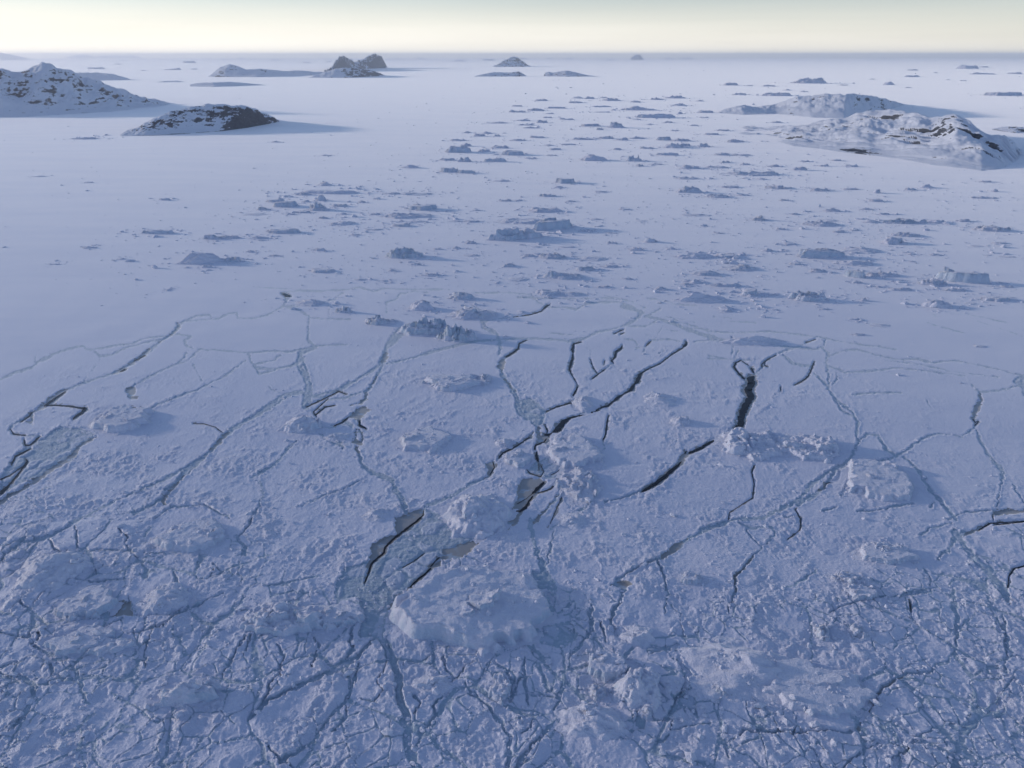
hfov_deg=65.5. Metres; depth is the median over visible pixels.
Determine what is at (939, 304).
iceberg
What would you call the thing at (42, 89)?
mountain island
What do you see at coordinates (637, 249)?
iceberg
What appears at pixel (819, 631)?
iceberg
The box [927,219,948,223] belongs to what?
iceberg
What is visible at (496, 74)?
snowy islet
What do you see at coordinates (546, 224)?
iceberg
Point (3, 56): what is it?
hill
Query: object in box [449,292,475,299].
iceberg
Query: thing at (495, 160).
iceberg
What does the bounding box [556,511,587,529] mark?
iceberg
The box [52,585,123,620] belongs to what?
iceberg
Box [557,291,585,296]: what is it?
iceberg
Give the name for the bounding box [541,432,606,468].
iceberg
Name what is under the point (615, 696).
iceberg
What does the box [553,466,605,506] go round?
iceberg
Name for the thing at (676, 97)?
iceberg
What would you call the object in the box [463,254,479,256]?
iceberg
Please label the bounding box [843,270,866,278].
iceberg
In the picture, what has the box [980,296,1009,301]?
iceberg
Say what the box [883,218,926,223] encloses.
iceberg
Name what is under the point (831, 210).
iceberg
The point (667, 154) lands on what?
iceberg
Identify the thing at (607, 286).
iceberg
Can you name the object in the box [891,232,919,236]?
iceberg
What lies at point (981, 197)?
iceberg
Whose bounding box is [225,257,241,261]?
iceberg
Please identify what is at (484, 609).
iceberg
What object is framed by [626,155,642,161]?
iceberg
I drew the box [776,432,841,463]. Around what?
iceberg
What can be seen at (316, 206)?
iceberg
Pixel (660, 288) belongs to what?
iceberg
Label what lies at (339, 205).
iceberg
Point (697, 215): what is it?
iceberg
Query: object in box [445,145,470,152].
iceberg
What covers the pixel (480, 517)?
iceberg
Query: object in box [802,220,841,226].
iceberg
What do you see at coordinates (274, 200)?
iceberg
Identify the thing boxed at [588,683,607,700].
iceberg
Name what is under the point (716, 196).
iceberg
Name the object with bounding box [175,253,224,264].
iceberg
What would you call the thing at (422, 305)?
iceberg
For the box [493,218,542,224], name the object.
iceberg
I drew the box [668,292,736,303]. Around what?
iceberg
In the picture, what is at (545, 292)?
iceberg
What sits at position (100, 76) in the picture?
snowy islet
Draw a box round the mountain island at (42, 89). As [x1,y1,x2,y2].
[0,62,168,116]
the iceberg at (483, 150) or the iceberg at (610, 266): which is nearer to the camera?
the iceberg at (610, 266)
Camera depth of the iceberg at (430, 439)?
886.38 m
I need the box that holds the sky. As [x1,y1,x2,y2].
[0,0,1023,57]
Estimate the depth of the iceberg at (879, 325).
1272.81 m
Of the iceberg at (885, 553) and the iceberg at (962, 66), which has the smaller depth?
the iceberg at (885, 553)
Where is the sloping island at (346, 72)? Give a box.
[309,68,384,77]
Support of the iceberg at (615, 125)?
on the sea ice at (92, 320)
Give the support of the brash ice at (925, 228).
on the sea ice at (92, 320)
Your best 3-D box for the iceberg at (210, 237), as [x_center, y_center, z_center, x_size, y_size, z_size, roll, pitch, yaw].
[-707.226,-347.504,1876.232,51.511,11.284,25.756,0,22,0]
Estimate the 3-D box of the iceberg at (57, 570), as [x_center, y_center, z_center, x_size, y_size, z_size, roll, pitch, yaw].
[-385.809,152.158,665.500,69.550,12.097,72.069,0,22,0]
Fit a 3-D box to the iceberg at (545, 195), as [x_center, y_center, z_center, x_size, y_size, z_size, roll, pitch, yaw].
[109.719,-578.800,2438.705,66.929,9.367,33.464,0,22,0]
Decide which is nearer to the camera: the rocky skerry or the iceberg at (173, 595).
the iceberg at (173, 595)
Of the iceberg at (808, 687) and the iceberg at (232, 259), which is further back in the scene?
the iceberg at (232, 259)
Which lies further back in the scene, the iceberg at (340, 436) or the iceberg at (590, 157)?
the iceberg at (590, 157)
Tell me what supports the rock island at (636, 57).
on the sea
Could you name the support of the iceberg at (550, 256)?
on the sea ice at (92, 320)
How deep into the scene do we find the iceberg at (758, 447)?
874.23 m
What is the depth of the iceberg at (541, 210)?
2198.37 m
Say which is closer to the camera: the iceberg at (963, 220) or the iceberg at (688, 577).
the iceberg at (688, 577)
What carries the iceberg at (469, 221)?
on the sea ice at (92, 320)
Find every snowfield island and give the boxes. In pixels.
[719,93,903,118]
[734,109,1021,170]
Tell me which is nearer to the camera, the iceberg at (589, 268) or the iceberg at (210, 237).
the iceberg at (589, 268)
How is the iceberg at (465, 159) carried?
on the sea ice at (92, 320)
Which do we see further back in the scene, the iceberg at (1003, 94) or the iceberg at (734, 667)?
the iceberg at (1003, 94)
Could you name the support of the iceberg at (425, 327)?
on the sea ice at (92, 320)
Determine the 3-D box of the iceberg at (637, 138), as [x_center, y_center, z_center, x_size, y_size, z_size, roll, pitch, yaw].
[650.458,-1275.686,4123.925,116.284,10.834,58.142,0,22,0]
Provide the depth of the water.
936.14 m
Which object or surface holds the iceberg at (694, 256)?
on the sea ice at (92, 320)
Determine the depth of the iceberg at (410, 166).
3048.91 m
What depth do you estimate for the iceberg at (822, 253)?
1696.48 m
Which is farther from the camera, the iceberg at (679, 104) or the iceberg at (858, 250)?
the iceberg at (679, 104)
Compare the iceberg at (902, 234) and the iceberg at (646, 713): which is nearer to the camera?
the iceberg at (646, 713)
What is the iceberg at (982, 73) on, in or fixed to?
on the sea ice at (92, 320)
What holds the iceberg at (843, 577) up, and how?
on the sea ice at (92, 320)
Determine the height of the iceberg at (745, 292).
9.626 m
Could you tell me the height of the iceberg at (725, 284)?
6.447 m
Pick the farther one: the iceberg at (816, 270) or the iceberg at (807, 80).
the iceberg at (807, 80)
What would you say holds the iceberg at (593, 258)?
on the sea ice at (92, 320)
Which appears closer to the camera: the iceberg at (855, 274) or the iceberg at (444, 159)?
the iceberg at (855, 274)
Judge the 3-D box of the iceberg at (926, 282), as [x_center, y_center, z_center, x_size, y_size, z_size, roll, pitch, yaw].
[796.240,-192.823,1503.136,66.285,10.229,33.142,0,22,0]
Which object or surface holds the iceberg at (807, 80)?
on the sea ice at (92, 320)
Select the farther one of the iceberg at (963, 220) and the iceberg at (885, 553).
the iceberg at (963, 220)
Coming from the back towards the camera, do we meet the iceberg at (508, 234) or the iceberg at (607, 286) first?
the iceberg at (508, 234)
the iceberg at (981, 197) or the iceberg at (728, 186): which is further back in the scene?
the iceberg at (728, 186)
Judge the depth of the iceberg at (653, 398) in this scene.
993.29 m
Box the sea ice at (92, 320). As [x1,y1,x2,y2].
[0,58,1023,767]
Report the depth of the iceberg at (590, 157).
3260.79 m
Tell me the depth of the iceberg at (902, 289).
1464.63 m
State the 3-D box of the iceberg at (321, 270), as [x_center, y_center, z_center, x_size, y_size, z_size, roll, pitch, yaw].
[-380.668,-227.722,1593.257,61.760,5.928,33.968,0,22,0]
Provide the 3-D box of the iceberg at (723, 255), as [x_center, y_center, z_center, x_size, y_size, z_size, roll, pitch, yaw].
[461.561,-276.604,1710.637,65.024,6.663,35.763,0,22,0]
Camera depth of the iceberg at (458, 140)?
4016.92 m
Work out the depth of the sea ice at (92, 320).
994.78 m
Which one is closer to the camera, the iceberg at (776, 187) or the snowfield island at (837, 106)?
the iceberg at (776, 187)
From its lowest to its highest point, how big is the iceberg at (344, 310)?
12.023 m
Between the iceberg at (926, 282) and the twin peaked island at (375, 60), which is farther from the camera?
the twin peaked island at (375, 60)
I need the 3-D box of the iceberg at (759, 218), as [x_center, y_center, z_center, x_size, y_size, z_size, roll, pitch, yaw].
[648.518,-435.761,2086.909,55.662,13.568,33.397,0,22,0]
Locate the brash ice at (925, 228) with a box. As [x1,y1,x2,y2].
[1,60,1023,340]
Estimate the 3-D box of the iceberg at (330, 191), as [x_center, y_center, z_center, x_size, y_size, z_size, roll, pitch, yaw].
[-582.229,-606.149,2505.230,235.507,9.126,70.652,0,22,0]
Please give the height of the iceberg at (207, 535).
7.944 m
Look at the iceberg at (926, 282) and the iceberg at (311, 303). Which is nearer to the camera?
the iceberg at (311, 303)
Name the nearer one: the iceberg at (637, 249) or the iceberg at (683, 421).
the iceberg at (683, 421)
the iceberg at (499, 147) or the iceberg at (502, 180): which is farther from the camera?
the iceberg at (499, 147)
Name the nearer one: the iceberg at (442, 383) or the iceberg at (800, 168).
the iceberg at (442, 383)
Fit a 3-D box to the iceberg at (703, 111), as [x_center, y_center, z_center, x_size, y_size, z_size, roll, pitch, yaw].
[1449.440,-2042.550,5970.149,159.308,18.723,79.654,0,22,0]
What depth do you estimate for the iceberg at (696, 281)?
1509.93 m
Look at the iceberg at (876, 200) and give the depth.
2348.57 m
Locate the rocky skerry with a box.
[992,127,1023,132]
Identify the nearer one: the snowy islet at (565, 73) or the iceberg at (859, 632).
the iceberg at (859, 632)
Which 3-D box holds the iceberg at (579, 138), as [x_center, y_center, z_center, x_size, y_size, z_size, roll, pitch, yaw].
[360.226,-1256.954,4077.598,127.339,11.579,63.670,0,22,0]
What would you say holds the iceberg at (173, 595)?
on the sea ice at (92, 320)
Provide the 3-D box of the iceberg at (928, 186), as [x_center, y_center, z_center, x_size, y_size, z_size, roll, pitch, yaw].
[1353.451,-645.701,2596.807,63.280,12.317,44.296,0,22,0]
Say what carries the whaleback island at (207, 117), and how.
on the sea ice at (92, 320)
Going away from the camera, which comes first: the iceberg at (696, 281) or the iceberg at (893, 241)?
the iceberg at (696, 281)
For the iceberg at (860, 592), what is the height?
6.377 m
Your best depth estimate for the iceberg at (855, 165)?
3082.85 m
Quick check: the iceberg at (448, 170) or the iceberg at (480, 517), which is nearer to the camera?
the iceberg at (480, 517)
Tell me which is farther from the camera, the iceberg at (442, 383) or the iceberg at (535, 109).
the iceberg at (535, 109)
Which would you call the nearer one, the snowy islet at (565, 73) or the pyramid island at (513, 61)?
the snowy islet at (565, 73)
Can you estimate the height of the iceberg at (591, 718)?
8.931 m
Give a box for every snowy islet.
[77,72,130,79]
[190,82,260,86]
[474,71,525,76]
[544,70,596,76]
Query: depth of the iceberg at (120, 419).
931.54 m
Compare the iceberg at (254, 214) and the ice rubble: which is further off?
the iceberg at (254, 214)
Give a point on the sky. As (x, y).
(28, 28)
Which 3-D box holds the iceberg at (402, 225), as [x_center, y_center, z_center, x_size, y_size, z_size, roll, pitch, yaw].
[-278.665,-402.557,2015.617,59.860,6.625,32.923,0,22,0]
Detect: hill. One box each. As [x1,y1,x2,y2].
[0,53,29,59]
[65,55,140,57]
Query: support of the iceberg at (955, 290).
on the sea ice at (92, 320)
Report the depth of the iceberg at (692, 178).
2775.97 m
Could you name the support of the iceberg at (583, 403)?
on the sea ice at (92, 320)
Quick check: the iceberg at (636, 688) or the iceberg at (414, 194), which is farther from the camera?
the iceberg at (414, 194)
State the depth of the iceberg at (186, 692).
531.50 m
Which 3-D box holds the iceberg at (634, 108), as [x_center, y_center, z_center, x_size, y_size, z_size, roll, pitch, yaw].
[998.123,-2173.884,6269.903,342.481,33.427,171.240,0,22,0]
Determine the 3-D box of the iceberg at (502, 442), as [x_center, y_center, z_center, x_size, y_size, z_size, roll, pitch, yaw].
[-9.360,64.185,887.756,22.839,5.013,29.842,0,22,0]
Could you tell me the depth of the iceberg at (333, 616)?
607.78 m
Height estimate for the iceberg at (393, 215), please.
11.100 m
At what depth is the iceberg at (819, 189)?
2533.75 m
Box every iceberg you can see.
[9,549,92,591]
[41,625,115,659]
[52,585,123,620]
[70,137,99,139]
[81,404,154,436]
[85,637,136,656]
[87,67,104,68]
[130,582,191,618]
[140,229,175,233]
[151,518,236,554]
[152,678,222,707]
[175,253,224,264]
[202,234,220,239]
[220,235,241,238]
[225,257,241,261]
[228,600,330,639]
[243,213,267,215]
[248,236,267,239]
[256,207,268,210]
[264,228,300,233]
[265,199,283,202]
[271,201,299,207]
[277,415,322,435]
[292,299,327,306]
[295,192,311,195]
[297,190,359,193]
[306,202,329,210]
[308,268,335,272]
[316,182,331,185]
[316,195,326,200]
[318,604,365,631]
[322,432,355,442]
[329,221,356,225]
[331,204,348,206]
[335,305,352,312]
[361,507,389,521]
[365,315,397,324]
[380,212,431,218]
[384,247,425,258]
[387,564,564,665]
[392,223,411,226]
[396,316,449,335]
[398,426,452,453]
[400,165,420,168]
[400,192,431,195]
[408,203,436,210]
[409,300,435,310]
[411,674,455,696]
[421,273,439,276]
[421,373,480,392]
[434,323,478,341]
[436,493,518,543]
[438,167,457,172]
[439,158,454,160]
[440,305,497,320]
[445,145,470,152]
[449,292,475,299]
[450,139,467,140]
[456,157,471,161]
[457,170,475,173]
[463,220,479,222]
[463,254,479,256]
[477,149,490,151]
[477,374,491,386]
[483,158,507,161]
[487,228,545,240]
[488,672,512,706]
[491,145,508,148]
[493,179,508,181]
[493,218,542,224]
[495,438,512,448]
[500,150,523,155]
[502,263,515,266]
[504,277,528,281]
[504,449,533,467]
[523,254,536,256]
[526,108,545,110]
[529,207,563,212]
[532,218,576,230]
[536,289,560,295]
[538,253,565,258]
[539,194,555,196]
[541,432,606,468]
[542,271,584,279]
[551,698,638,740]
[553,178,575,183]
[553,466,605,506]
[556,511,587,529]
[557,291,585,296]
[571,137,593,139]
[571,394,595,415]
[574,256,610,261]
[576,266,595,270]
[580,154,606,160]
[581,124,599,126]
[584,650,629,684]
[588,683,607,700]
[593,285,611,287]
[596,136,614,138]
[599,265,618,267]
[602,98,621,100]
[604,122,626,127]
[605,666,664,712]
[609,688,624,703]
[614,623,657,648]
[621,106,655,110]
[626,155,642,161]
[628,137,645,138]
[628,247,642,250]
[635,113,677,117]
[637,705,653,721]
[642,238,657,242]
[643,391,676,406]
[654,286,667,290]
[656,136,670,140]
[656,152,678,155]
[662,143,688,148]
[665,95,684,98]
[667,635,791,707]
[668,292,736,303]
[669,416,689,426]
[670,103,687,105]
[671,138,690,141]
[673,253,714,258]
[676,186,701,192]
[677,176,699,179]
[681,571,701,584]
[682,214,711,216]
[684,166,700,168]
[689,270,720,275]
[689,279,702,283]
[696,110,713,112]
[702,166,731,168]
[704,194,730,197]
[708,283,740,286]
[709,427,786,465]
[711,683,731,704]
[715,253,737,257]
[717,264,758,271]
[717,335,786,346]
[721,185,738,187]
[723,82,737,85]
[731,154,750,155]
[731,171,778,175]
[738,288,760,295]
[750,215,767,220]
[760,248,772,251]
[761,92,792,95]
[761,658,877,721]
[764,185,792,189]
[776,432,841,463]
[787,290,830,301]
[790,77,826,83]
[792,166,806,169]
[795,248,845,258]
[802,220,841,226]
[809,188,830,191]
[809,268,826,272]
[809,623,830,641]
[815,219,838,221]
[823,208,841,211]
[830,459,915,507]
[830,570,875,586]
[832,260,873,266]
[839,247,881,253]
[841,584,879,601]
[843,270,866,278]
[844,164,858,166]
[848,623,875,640]
[849,542,920,564]
[850,333,864,335]
[860,220,880,223]
[866,271,901,277]
[867,323,890,327]
[869,198,883,201]
[879,237,907,244]
[883,81,894,84]
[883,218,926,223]
[885,287,911,291]
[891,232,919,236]
[917,279,948,285]
[918,184,933,188]
[920,299,952,308]
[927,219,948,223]
[930,267,989,283]
[942,288,965,291]
[955,64,978,68]
[955,219,971,221]
[970,72,993,74]
[971,196,999,198]
[972,225,1011,231]
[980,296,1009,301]
[984,92,1021,95]
[998,256,1015,257]
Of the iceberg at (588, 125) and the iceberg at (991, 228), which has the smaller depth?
the iceberg at (991, 228)
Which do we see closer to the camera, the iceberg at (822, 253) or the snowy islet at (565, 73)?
the iceberg at (822, 253)
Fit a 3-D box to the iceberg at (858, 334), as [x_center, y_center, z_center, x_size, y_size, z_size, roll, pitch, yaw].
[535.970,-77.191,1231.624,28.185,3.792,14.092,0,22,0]
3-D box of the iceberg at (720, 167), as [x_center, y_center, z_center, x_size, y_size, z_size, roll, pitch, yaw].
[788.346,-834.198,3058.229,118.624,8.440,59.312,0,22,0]
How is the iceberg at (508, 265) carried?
on the sea ice at (92, 320)
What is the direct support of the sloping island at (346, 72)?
on the sea ice at (92, 320)
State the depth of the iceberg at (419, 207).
2223.05 m
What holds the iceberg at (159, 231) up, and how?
on the sea ice at (92, 320)
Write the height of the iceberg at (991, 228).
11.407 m
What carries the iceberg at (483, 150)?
on the sea ice at (92, 320)
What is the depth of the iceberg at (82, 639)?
582.63 m
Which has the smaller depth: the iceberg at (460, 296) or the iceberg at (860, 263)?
the iceberg at (460, 296)
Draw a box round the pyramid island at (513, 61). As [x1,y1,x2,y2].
[493,56,530,66]
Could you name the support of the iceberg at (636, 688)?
on the sea ice at (92, 320)
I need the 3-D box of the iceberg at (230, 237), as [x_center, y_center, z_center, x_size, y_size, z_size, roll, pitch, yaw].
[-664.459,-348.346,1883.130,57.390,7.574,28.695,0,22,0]
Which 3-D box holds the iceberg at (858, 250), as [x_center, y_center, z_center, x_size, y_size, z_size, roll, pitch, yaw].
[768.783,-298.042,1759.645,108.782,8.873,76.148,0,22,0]
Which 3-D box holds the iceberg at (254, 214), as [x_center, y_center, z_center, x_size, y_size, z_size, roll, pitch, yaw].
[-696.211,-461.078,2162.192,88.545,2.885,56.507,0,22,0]
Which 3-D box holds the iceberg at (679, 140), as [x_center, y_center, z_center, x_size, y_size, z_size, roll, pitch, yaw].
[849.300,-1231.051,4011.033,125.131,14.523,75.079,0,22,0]
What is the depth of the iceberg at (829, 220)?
2077.95 m
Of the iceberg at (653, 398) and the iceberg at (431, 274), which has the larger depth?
the iceberg at (431, 274)
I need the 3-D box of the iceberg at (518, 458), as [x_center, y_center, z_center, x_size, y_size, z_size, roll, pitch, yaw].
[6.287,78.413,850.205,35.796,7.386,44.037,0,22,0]
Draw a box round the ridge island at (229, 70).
[208,64,323,76]
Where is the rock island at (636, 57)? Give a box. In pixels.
[630,54,643,59]
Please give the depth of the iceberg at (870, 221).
2056.11 m
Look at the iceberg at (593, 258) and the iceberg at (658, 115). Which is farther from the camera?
the iceberg at (658, 115)
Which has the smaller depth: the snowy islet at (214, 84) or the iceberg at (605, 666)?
the iceberg at (605, 666)
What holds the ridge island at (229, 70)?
on the sea ice at (92, 320)
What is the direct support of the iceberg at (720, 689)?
on the sea ice at (92, 320)
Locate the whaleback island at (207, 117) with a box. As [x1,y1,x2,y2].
[120,103,279,135]
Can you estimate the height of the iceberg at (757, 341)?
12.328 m
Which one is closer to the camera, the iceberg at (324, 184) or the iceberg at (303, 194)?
the iceberg at (303, 194)
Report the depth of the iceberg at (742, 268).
1605.43 m
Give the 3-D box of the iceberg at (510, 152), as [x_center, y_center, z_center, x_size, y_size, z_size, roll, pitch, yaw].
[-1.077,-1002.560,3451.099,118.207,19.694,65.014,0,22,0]
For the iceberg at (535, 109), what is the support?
on the sea ice at (92, 320)
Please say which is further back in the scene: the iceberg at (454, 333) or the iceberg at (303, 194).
the iceberg at (303, 194)
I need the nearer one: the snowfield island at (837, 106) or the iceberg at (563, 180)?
the iceberg at (563, 180)
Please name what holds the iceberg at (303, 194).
on the sea ice at (92, 320)
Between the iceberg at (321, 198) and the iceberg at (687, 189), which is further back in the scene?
the iceberg at (687, 189)
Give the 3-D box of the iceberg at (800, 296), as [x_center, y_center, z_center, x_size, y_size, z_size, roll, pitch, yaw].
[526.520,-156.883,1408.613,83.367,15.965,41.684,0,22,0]
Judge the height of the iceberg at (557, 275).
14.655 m
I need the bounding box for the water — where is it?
[0,293,1023,609]
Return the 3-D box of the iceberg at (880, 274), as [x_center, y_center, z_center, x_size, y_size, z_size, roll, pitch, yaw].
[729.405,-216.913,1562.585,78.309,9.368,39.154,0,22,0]
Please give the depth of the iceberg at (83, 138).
4095.11 m
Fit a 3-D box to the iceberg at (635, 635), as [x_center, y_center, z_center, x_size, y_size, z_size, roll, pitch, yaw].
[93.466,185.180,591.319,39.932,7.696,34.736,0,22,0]
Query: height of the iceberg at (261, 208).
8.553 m
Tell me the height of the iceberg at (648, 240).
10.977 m
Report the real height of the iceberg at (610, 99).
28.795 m
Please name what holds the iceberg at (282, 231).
on the sea ice at (92, 320)
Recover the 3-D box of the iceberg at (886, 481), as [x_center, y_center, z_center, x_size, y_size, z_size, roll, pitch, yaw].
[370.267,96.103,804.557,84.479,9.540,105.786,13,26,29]
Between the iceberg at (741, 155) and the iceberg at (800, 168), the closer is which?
the iceberg at (800, 168)
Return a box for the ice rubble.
[0,306,1023,767]
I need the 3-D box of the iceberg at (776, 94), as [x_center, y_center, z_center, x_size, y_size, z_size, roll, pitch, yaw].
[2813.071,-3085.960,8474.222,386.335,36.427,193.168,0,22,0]
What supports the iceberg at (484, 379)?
on the sea ice at (92, 320)
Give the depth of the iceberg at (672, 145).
3708.82 m
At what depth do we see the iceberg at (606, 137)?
4115.86 m
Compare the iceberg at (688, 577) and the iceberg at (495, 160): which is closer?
the iceberg at (688, 577)
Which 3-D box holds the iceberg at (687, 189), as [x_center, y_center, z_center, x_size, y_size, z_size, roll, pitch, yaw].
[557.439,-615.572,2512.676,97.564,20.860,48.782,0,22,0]
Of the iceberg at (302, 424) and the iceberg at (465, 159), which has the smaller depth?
the iceberg at (302, 424)
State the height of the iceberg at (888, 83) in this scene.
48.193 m
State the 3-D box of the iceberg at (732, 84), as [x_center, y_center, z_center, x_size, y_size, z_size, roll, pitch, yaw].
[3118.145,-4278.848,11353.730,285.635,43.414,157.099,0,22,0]
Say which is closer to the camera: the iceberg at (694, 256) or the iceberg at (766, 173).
the iceberg at (694, 256)
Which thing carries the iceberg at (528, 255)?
on the sea ice at (92, 320)
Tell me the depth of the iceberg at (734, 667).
555.43 m
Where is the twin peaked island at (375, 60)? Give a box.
[324,53,386,71]
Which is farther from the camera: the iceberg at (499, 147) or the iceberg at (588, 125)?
the iceberg at (588, 125)
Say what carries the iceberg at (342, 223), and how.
on the sea ice at (92, 320)
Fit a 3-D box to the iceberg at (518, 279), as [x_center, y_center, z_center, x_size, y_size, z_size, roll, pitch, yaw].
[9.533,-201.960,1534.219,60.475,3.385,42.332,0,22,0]
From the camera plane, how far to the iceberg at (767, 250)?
1753.91 m
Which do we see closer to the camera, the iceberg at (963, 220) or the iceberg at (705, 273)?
the iceberg at (705, 273)
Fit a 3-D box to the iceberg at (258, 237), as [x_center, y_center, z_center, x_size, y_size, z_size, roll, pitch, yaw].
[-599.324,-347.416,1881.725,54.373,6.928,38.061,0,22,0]
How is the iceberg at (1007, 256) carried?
on the sea ice at (92, 320)
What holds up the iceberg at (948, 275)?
on the sea ice at (92, 320)
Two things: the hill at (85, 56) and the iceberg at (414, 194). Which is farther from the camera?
the hill at (85, 56)
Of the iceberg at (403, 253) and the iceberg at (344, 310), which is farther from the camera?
the iceberg at (403, 253)
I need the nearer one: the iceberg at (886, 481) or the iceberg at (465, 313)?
the iceberg at (886, 481)
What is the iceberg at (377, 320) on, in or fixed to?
on the sea ice at (92, 320)
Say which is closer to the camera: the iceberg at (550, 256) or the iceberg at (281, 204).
the iceberg at (550, 256)
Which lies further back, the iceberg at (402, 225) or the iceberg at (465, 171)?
the iceberg at (465, 171)
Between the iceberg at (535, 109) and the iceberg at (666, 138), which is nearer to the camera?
the iceberg at (666, 138)
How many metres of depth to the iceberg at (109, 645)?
577.74 m
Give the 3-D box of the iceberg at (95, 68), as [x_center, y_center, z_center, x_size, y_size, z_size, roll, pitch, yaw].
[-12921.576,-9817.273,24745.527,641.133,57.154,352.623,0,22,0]

